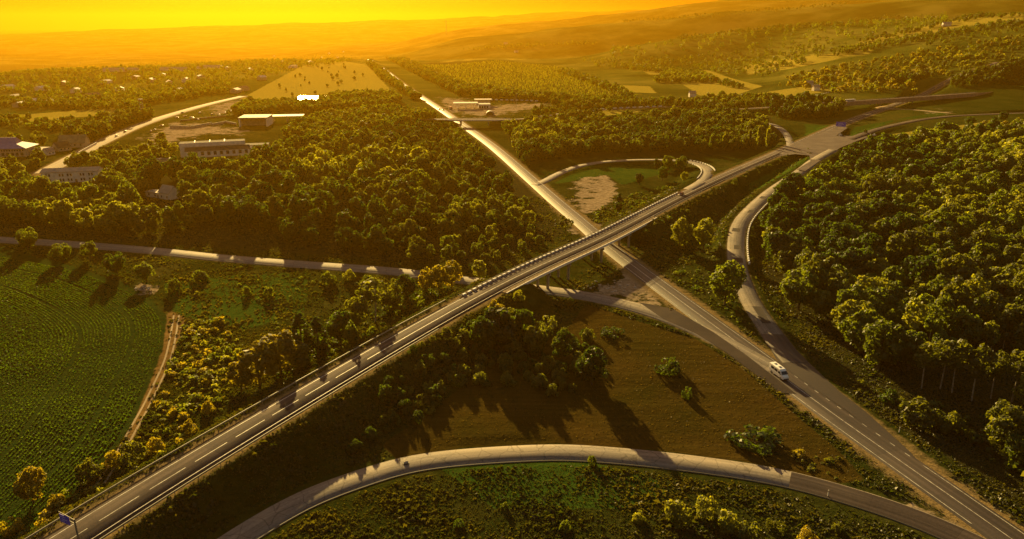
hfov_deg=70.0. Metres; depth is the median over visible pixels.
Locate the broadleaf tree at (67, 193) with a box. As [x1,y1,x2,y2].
[59,187,77,202]
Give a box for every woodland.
[0,85,230,110]
[0,112,75,130]
[0,116,544,263]
[0,130,178,179]
[61,103,153,138]
[226,95,325,115]
[281,102,436,138]
[310,88,401,109]
[366,59,421,98]
[385,56,604,103]
[501,91,846,164]
[532,99,611,118]
[551,90,836,108]
[653,69,715,82]
[758,116,1023,315]
[778,73,917,94]
[785,34,1023,80]
[862,68,930,81]
[915,20,1023,44]
[950,57,1023,85]
[962,117,1023,129]
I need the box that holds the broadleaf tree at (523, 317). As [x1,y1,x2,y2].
[513,308,534,333]
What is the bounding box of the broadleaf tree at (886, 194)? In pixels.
[873,190,893,201]
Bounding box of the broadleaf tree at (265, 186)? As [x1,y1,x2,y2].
[253,181,272,195]
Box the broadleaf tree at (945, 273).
[930,271,955,280]
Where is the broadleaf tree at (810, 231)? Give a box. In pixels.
[796,223,818,244]
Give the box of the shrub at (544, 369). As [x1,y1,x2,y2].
[534,362,548,374]
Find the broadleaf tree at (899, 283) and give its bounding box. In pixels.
[889,280,907,292]
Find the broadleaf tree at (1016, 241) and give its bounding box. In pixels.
[1001,238,1019,243]
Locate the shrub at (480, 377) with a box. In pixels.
[472,371,487,385]
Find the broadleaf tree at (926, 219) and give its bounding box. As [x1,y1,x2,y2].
[922,210,945,223]
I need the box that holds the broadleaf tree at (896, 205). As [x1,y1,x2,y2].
[888,199,907,214]
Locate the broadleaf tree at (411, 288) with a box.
[396,274,417,297]
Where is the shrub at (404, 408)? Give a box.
[394,399,412,415]
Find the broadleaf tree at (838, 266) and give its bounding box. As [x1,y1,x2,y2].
[829,263,848,281]
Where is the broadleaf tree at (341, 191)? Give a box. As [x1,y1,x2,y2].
[333,182,350,199]
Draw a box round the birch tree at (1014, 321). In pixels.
[999,306,1023,347]
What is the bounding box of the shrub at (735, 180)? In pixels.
[731,178,737,185]
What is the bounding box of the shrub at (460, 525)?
[453,518,464,528]
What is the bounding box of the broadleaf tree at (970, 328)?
[942,305,984,343]
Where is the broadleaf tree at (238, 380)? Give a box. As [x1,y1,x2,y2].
[225,361,252,389]
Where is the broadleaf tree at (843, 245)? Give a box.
[827,236,850,252]
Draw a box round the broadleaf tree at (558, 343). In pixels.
[552,329,576,358]
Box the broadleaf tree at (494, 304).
[487,299,505,311]
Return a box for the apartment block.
[40,166,103,182]
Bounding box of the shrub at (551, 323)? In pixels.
[535,315,557,330]
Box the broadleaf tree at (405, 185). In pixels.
[389,179,413,192]
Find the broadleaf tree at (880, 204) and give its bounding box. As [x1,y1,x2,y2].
[868,197,894,216]
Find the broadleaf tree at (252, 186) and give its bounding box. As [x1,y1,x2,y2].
[248,178,260,190]
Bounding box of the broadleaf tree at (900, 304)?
[886,297,908,313]
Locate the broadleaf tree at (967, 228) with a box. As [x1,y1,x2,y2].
[954,212,976,238]
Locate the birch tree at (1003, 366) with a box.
[985,350,1012,398]
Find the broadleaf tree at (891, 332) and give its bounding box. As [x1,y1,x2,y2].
[862,319,906,369]
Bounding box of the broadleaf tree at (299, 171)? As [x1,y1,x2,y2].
[289,159,306,181]
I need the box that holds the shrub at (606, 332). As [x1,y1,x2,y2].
[600,326,624,338]
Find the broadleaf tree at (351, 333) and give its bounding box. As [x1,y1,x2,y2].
[342,319,358,345]
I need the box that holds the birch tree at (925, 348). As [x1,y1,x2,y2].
[913,342,941,388]
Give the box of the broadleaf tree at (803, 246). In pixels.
[792,242,815,255]
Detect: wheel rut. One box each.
[95,315,174,484]
[104,315,179,482]
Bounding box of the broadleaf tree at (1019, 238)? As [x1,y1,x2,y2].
[1012,234,1023,244]
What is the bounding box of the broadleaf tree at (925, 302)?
[906,297,930,324]
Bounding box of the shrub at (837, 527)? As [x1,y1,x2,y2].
[831,522,844,534]
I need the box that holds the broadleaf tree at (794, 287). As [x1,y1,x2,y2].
[779,264,819,309]
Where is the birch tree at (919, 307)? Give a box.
[902,298,928,330]
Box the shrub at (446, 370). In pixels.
[442,364,458,376]
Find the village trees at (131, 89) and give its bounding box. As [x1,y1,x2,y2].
[0,54,351,101]
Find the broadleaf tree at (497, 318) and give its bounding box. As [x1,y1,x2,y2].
[484,307,517,348]
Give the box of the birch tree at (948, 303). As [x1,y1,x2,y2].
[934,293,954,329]
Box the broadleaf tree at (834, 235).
[817,231,839,244]
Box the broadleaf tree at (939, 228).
[933,226,943,232]
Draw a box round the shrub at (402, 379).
[399,375,405,383]
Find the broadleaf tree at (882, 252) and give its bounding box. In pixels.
[871,246,888,269]
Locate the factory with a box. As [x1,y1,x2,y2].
[179,139,249,157]
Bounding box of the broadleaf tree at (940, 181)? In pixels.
[928,172,954,191]
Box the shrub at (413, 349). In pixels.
[407,344,418,355]
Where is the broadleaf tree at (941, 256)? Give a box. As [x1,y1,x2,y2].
[924,253,946,266]
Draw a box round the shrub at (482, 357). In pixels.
[474,353,487,365]
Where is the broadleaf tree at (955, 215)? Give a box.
[939,210,961,223]
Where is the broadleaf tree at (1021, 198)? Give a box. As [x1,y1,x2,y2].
[1015,191,1023,205]
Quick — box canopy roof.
[272,114,303,121]
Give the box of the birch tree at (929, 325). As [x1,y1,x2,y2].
[923,303,945,340]
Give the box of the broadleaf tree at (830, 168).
[816,160,834,173]
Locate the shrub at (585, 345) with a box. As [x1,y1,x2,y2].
[582,342,588,350]
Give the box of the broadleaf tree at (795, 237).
[776,228,803,249]
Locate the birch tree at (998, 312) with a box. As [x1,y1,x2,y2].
[994,305,1005,336]
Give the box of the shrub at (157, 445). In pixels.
[146,437,165,455]
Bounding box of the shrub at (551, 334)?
[546,329,554,338]
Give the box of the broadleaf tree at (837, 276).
[826,269,853,282]
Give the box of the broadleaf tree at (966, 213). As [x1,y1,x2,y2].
[954,211,969,227]
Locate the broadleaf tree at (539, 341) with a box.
[523,325,547,352]
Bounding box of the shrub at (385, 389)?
[378,384,391,403]
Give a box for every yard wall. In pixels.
[170,122,211,128]
[211,121,236,125]
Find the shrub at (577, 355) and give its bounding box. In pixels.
[572,350,583,360]
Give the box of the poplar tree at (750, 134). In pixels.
[747,128,751,149]
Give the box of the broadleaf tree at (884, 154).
[877,151,889,164]
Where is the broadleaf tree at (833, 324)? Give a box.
[831,305,846,329]
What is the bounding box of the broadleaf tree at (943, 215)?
[929,206,953,227]
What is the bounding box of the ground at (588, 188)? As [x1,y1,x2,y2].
[0,0,1023,538]
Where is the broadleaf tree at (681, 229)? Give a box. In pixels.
[671,217,693,247]
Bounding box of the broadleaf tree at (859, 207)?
[850,205,865,219]
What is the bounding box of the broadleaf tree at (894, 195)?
[892,190,901,201]
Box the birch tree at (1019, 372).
[1007,349,1023,402]
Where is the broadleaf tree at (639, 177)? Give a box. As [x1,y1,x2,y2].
[635,173,643,183]
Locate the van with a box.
[769,362,788,379]
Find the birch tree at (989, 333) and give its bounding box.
[985,327,1000,348]
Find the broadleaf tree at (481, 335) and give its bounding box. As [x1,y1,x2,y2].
[469,315,496,351]
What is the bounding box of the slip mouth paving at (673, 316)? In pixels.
[639,302,795,393]
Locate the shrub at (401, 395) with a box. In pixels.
[390,387,405,400]
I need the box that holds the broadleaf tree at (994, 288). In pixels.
[982,278,997,291]
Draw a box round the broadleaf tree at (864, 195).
[856,191,871,202]
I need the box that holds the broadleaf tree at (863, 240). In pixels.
[849,231,882,250]
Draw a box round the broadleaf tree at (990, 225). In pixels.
[978,221,994,229]
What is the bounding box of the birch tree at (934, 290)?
[927,287,938,301]
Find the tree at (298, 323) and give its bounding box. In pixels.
[291,311,311,352]
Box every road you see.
[0,237,772,370]
[34,96,246,172]
[45,62,998,538]
[217,444,985,538]
[384,68,1023,538]
[411,106,678,120]
[530,159,712,189]
[740,92,975,109]
[761,334,806,362]
[846,113,1017,139]
[875,106,946,112]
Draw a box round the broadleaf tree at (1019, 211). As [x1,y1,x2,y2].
[1013,202,1023,222]
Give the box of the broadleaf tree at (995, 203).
[982,201,1016,213]
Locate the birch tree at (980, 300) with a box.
[967,294,989,340]
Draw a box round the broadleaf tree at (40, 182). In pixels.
[27,175,49,194]
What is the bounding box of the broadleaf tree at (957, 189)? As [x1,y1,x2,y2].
[939,184,963,197]
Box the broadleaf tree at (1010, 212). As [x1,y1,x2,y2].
[996,206,1020,219]
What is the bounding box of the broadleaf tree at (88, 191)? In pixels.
[78,184,98,205]
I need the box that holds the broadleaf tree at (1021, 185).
[1017,183,1023,189]
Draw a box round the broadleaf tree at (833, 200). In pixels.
[813,187,836,202]
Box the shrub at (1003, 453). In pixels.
[997,444,1021,457]
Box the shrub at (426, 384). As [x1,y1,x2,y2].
[422,380,433,391]
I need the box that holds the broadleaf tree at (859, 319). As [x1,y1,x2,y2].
[837,309,886,353]
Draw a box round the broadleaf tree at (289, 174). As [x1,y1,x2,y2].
[284,171,298,182]
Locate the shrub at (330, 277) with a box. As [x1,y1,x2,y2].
[321,271,336,285]
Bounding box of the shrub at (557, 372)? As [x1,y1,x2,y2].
[551,367,568,382]
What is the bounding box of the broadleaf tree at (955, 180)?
[946,173,964,194]
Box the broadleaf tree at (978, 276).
[961,271,990,307]
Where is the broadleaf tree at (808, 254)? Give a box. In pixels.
[800,250,824,272]
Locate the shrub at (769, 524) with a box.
[765,518,785,536]
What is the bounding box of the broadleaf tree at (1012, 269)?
[991,262,1023,278]
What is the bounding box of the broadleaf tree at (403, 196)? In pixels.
[382,188,409,208]
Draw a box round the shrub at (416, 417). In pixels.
[409,410,423,424]
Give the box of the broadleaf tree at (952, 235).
[933,226,960,246]
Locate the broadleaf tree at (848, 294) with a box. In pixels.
[834,284,864,307]
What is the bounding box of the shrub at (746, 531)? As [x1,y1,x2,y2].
[737,520,763,538]
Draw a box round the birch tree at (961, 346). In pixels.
[944,338,975,392]
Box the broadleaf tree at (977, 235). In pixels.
[969,222,991,243]
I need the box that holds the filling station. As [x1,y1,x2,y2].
[453,102,490,108]
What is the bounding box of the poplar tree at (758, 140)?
[755,125,761,148]
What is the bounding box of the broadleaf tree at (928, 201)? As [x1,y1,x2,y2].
[916,190,934,209]
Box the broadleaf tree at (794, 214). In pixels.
[789,207,797,220]
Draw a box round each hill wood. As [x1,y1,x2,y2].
[583,41,846,75]
[609,11,948,58]
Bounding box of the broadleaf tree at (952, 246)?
[939,242,958,252]
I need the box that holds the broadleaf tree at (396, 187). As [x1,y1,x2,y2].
[386,184,402,192]
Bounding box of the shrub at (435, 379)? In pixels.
[431,374,441,382]
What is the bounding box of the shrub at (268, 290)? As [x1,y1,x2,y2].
[263,286,273,297]
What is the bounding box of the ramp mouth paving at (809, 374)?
[770,348,917,460]
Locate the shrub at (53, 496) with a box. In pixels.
[47,493,64,508]
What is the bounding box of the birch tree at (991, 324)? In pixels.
[982,320,999,345]
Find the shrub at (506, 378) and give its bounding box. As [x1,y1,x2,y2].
[500,370,516,386]
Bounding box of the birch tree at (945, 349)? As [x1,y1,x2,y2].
[933,338,961,388]
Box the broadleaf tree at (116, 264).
[101,251,125,273]
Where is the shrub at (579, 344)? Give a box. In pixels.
[568,340,582,352]
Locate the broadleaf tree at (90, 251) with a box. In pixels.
[80,240,97,259]
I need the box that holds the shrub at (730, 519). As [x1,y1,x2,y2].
[717,509,739,536]
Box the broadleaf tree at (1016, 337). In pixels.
[996,303,1023,353]
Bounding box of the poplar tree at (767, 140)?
[765,124,770,146]
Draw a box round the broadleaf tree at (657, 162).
[654,158,660,166]
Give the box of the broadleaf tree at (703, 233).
[692,217,716,248]
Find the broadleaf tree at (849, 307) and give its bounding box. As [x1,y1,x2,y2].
[830,299,874,334]
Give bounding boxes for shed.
[156,157,170,161]
[245,143,268,151]
[297,96,317,99]
[474,99,491,105]
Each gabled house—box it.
[42,147,54,154]
[51,141,71,151]
[57,134,89,147]
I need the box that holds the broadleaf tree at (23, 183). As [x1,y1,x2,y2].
[15,175,46,194]
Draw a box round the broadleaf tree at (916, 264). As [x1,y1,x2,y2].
[908,254,937,283]
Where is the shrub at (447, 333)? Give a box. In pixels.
[440,327,452,341]
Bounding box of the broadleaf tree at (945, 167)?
[937,162,955,174]
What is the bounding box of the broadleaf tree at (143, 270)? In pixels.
[133,261,155,280]
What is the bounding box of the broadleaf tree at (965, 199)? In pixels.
[955,194,978,205]
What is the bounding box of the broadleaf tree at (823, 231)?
[817,225,830,240]
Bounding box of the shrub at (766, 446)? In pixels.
[724,424,782,455]
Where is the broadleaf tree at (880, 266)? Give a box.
[860,258,888,277]
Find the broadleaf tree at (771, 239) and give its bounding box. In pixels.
[765,231,786,262]
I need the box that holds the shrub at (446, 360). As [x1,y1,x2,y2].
[437,352,450,365]
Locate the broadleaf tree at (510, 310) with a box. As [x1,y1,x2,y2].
[508,307,514,315]
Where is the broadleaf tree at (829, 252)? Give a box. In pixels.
[822,248,839,268]
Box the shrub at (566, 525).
[559,519,571,533]
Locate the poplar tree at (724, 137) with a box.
[722,131,725,150]
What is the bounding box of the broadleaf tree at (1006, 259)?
[984,251,1013,267]
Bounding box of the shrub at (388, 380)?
[383,375,393,385]
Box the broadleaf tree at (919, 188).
[905,179,925,195]
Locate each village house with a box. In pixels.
[0,84,15,88]
[12,101,25,107]
[34,86,49,90]
[70,87,81,92]
[83,92,100,96]
[230,87,241,92]
[238,86,249,90]
[257,75,266,79]
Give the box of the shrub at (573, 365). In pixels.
[569,359,582,375]
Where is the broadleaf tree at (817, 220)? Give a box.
[809,217,822,235]
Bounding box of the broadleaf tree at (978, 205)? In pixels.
[966,200,988,210]
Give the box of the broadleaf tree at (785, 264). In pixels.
[776,250,793,276]
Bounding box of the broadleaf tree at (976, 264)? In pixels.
[962,253,977,269]
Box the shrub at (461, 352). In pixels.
[456,347,469,362]
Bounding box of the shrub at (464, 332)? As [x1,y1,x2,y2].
[456,328,469,342]
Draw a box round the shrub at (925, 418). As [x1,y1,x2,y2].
[898,396,945,429]
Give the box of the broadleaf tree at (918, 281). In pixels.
[913,276,928,292]
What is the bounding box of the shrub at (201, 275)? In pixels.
[189,270,208,282]
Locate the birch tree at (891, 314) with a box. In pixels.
[885,308,898,324]
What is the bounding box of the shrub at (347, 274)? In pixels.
[342,269,355,280]
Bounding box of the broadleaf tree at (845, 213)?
[827,206,860,224]
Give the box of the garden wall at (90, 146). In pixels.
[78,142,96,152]
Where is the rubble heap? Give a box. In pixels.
[588,280,635,291]
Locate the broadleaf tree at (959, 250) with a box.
[941,240,963,253]
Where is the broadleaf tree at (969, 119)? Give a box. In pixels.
[964,116,977,123]
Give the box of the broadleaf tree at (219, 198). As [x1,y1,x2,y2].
[213,193,229,210]
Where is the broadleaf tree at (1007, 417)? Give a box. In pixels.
[984,398,1023,449]
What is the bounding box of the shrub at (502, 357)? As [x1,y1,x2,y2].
[497,352,512,363]
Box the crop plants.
[0,257,160,538]
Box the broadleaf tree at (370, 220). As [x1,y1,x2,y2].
[363,212,376,228]
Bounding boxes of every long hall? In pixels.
[102,68,139,71]
[159,67,187,70]
[203,65,220,68]
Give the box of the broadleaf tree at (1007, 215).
[1003,213,1022,229]
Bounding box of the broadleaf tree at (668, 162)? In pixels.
[662,155,674,169]
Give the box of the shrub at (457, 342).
[450,336,460,348]
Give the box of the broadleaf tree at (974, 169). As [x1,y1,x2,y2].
[966,164,983,174]
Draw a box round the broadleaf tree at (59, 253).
[49,242,71,262]
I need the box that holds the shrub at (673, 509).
[664,499,692,529]
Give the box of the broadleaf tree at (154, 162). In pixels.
[142,154,163,177]
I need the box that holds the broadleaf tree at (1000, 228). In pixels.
[993,224,1013,234]
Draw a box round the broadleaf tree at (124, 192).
[115,179,140,203]
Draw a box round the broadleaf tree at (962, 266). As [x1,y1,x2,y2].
[938,253,982,282]
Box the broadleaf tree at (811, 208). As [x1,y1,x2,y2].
[799,202,819,217]
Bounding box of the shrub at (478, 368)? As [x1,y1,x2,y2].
[472,364,484,374]
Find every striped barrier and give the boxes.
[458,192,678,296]
[492,99,537,100]
[593,106,663,109]
[688,160,714,170]
[747,202,767,265]
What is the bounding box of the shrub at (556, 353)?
[553,349,561,357]
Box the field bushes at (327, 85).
[278,63,363,95]
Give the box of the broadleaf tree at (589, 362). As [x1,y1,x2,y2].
[575,346,608,384]
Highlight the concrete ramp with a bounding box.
[727,149,838,333]
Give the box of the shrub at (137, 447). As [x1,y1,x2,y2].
[117,440,146,469]
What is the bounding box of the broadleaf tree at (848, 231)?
[829,221,863,239]
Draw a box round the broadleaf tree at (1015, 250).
[1001,243,1023,262]
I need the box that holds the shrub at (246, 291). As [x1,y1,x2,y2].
[241,286,251,295]
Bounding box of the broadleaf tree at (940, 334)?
[927,328,956,354]
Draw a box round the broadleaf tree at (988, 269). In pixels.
[982,266,994,275]
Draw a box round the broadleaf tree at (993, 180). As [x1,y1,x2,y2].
[976,173,1002,192]
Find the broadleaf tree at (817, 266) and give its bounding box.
[801,251,829,291]
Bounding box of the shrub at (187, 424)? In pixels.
[181,418,198,434]
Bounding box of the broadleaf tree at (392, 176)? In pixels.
[387,170,400,180]
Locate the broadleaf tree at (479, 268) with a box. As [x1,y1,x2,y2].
[472,259,486,279]
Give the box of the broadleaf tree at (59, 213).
[52,198,73,227]
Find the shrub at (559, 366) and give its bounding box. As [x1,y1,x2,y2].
[552,361,564,372]
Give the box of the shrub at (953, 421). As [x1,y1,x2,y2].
[935,411,966,434]
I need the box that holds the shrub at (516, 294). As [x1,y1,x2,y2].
[512,290,524,300]
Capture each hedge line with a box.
[459,40,595,49]
[558,67,637,97]
[620,61,744,87]
[623,2,846,21]
[677,14,899,40]
[832,18,1021,55]
[859,11,1020,41]
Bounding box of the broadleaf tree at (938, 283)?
[927,273,948,296]
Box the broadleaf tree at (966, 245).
[960,237,980,253]
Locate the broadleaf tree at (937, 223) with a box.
[926,219,957,231]
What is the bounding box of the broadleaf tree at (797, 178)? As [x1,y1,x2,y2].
[781,172,806,187]
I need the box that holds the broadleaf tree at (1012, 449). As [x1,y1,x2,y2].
[1003,433,1023,464]
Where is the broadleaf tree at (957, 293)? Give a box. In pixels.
[937,275,972,311]
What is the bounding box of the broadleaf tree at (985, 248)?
[966,241,998,265]
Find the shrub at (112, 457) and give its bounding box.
[101,450,120,468]
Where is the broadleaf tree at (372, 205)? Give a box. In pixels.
[367,193,384,217]
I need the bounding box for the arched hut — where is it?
[486,110,494,115]
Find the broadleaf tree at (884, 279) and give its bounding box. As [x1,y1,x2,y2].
[874,276,890,287]
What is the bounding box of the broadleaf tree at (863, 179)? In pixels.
[857,173,888,190]
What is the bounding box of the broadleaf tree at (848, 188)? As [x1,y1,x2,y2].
[830,177,853,192]
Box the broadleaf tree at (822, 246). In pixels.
[814,236,837,253]
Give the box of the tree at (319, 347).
[306,316,329,356]
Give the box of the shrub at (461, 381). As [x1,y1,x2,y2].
[448,374,467,388]
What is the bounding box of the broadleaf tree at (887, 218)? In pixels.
[885,216,904,232]
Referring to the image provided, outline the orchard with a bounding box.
[425,60,616,95]
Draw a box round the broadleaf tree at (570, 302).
[567,297,573,307]
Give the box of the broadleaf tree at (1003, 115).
[998,111,1008,119]
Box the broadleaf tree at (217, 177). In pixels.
[207,169,235,192]
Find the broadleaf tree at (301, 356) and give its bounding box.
[287,339,309,368]
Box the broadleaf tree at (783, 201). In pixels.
[774,197,799,214]
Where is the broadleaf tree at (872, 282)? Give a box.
[855,275,890,298]
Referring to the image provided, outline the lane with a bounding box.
[768,123,793,145]
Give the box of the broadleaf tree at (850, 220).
[842,214,856,224]
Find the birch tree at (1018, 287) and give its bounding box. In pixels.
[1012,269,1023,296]
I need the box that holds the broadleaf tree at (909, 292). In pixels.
[898,287,923,300]
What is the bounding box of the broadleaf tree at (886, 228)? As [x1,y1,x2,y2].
[877,219,897,241]
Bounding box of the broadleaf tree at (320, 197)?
[311,189,335,219]
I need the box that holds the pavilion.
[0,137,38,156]
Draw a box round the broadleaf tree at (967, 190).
[954,187,977,198]
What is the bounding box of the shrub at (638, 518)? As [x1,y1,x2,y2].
[632,509,646,524]
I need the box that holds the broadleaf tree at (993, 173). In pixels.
[985,170,999,177]
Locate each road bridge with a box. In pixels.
[436,117,509,125]
[480,213,656,293]
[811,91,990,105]
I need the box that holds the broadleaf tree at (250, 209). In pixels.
[233,195,268,227]
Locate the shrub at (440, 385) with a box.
[435,380,446,394]
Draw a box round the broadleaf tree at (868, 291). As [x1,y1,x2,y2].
[863,286,897,314]
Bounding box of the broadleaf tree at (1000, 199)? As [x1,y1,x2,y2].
[986,189,1007,205]
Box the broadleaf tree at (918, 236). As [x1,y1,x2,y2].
[902,225,939,256]
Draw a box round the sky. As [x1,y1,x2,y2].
[0,0,717,29]
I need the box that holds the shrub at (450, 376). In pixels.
[445,371,458,380]
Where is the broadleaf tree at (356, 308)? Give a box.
[343,295,369,328]
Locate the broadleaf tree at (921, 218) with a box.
[919,209,933,220]
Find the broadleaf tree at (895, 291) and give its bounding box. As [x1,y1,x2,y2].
[884,282,908,306]
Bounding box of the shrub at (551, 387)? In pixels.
[545,383,558,396]
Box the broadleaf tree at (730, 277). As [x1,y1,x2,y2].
[709,259,747,304]
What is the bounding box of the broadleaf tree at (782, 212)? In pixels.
[764,204,792,223]
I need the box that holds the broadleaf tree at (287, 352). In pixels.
[259,329,298,372]
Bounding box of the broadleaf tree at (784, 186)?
[773,180,799,199]
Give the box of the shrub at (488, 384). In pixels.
[482,375,490,386]
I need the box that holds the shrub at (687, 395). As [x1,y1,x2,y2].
[681,386,691,399]
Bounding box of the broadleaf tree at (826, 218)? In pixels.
[823,215,840,222]
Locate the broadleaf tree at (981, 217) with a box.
[970,210,993,226]
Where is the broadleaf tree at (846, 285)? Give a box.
[843,284,862,301]
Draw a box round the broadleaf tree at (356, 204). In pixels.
[349,196,366,218]
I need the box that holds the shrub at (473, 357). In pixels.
[470,350,485,365]
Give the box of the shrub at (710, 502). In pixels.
[695,495,717,522]
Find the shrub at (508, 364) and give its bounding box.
[499,358,513,373]
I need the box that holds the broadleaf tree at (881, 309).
[865,295,889,319]
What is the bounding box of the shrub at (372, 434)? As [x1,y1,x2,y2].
[363,426,377,441]
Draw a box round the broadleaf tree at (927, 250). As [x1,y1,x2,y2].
[915,243,938,255]
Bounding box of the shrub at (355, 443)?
[346,439,362,452]
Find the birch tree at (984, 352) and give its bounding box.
[968,343,997,400]
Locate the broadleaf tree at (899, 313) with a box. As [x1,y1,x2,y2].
[895,303,921,331]
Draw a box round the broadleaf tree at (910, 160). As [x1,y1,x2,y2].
[901,157,922,170]
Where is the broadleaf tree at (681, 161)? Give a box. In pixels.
[675,155,687,170]
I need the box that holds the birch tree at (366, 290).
[355,277,388,321]
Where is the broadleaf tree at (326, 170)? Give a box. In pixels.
[321,163,337,176]
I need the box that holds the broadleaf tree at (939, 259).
[921,254,949,276]
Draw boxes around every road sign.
[58,511,79,538]
[836,122,845,126]
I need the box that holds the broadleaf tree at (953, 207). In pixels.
[940,201,971,218]
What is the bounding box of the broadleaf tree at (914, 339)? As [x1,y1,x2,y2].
[901,330,928,369]
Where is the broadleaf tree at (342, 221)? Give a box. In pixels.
[336,212,353,228]
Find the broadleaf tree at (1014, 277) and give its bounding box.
[1010,270,1021,281]
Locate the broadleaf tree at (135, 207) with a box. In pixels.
[124,202,139,214]
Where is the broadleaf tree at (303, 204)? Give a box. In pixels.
[288,195,309,223]
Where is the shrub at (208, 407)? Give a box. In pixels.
[201,399,216,414]
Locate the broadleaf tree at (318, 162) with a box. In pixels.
[311,157,324,168]
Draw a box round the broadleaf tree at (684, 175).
[680,171,688,180]
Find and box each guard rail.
[25,300,444,538]
[100,328,438,538]
[657,192,700,215]
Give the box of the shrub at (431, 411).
[423,405,435,414]
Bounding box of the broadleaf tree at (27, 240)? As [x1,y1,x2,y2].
[14,227,37,248]
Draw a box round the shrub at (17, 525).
[0,516,24,536]
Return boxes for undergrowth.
[15,316,241,538]
[234,274,358,328]
[247,287,452,402]
[593,181,679,222]
[640,209,753,325]
[737,148,811,203]
[789,447,858,483]
[811,350,1023,477]
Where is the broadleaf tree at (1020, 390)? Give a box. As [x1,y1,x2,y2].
[1012,374,1023,402]
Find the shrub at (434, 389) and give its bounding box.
[425,384,440,398]
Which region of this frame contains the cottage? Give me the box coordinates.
[144,184,180,199]
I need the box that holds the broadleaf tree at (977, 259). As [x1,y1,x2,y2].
[973,252,1001,268]
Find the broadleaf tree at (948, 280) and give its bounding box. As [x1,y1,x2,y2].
[945,275,964,287]
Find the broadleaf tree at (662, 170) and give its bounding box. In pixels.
[658,166,668,180]
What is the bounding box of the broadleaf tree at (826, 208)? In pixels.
[814,201,845,219]
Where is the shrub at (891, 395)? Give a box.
[879,388,898,405]
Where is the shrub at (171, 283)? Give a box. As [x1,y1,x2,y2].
[165,278,182,293]
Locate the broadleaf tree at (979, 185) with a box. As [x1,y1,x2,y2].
[966,174,988,194]
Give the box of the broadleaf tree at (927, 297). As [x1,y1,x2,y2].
[917,293,953,335]
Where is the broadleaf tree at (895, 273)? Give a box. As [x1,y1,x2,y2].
[881,266,904,287]
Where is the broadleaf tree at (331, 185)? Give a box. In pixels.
[326,177,340,198]
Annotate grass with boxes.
[384,305,859,480]
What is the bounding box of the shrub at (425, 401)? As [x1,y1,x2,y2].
[413,393,430,407]
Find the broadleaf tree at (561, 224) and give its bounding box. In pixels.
[559,215,573,234]
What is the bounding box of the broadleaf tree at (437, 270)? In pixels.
[431,264,443,289]
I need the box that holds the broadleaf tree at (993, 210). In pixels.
[988,204,997,214]
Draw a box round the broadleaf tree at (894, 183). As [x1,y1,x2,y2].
[884,170,906,193]
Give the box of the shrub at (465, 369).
[455,363,470,378]
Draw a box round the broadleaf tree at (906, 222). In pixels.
[889,211,917,235]
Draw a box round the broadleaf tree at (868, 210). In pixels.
[849,203,876,221]
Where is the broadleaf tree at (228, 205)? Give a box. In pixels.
[221,196,243,225]
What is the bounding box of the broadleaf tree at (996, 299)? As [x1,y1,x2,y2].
[972,290,1006,331]
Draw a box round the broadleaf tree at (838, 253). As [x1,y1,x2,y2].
[836,251,856,270]
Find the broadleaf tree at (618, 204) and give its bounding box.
[614,193,623,213]
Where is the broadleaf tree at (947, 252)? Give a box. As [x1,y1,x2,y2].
[936,247,957,258]
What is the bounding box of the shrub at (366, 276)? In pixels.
[360,275,371,281]
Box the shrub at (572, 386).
[568,383,576,392]
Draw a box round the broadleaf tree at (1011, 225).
[1001,214,1021,233]
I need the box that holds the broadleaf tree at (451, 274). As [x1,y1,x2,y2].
[442,259,462,287]
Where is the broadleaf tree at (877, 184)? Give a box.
[862,172,882,194]
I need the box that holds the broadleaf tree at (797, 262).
[792,246,810,268]
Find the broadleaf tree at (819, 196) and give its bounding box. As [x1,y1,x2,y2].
[811,186,831,203]
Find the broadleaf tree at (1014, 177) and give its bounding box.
[1008,170,1023,185]
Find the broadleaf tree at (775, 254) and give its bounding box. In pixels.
[771,239,802,266]
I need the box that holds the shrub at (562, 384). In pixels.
[552,376,566,389]
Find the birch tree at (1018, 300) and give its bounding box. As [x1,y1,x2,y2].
[1013,294,1023,307]
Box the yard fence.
[180,115,225,121]
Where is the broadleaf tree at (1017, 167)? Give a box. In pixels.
[1010,159,1023,173]
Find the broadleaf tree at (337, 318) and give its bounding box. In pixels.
[324,310,352,345]
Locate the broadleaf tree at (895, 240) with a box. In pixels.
[886,232,912,264]
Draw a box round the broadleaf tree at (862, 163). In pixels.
[853,156,870,175]
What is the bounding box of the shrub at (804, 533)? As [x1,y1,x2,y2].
[796,525,818,538]
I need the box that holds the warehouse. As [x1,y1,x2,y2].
[238,114,272,126]
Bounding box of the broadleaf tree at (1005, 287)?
[995,280,1017,299]
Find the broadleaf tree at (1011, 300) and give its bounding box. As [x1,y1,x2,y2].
[992,296,1019,305]
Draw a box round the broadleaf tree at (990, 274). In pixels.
[981,269,993,279]
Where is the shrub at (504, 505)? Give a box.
[500,502,508,508]
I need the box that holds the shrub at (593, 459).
[588,455,596,466]
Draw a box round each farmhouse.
[688,91,696,96]
[812,84,819,90]
[942,22,951,25]
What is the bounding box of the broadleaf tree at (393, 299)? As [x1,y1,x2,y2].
[379,278,401,310]
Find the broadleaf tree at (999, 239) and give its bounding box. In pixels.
[978,229,1013,249]
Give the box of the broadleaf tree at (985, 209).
[976,206,990,222]
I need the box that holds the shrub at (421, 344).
[417,341,424,347]
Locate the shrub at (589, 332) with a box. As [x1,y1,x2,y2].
[581,327,596,342]
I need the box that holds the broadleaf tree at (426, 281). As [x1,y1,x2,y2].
[418,266,434,290]
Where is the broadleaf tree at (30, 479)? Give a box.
[12,465,46,502]
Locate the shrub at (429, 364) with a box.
[416,354,435,370]
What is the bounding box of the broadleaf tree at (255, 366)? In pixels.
[237,339,279,384]
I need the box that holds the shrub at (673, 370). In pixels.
[653,357,680,376]
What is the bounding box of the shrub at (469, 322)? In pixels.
[466,319,475,331]
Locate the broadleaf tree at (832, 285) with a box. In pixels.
[827,278,851,303]

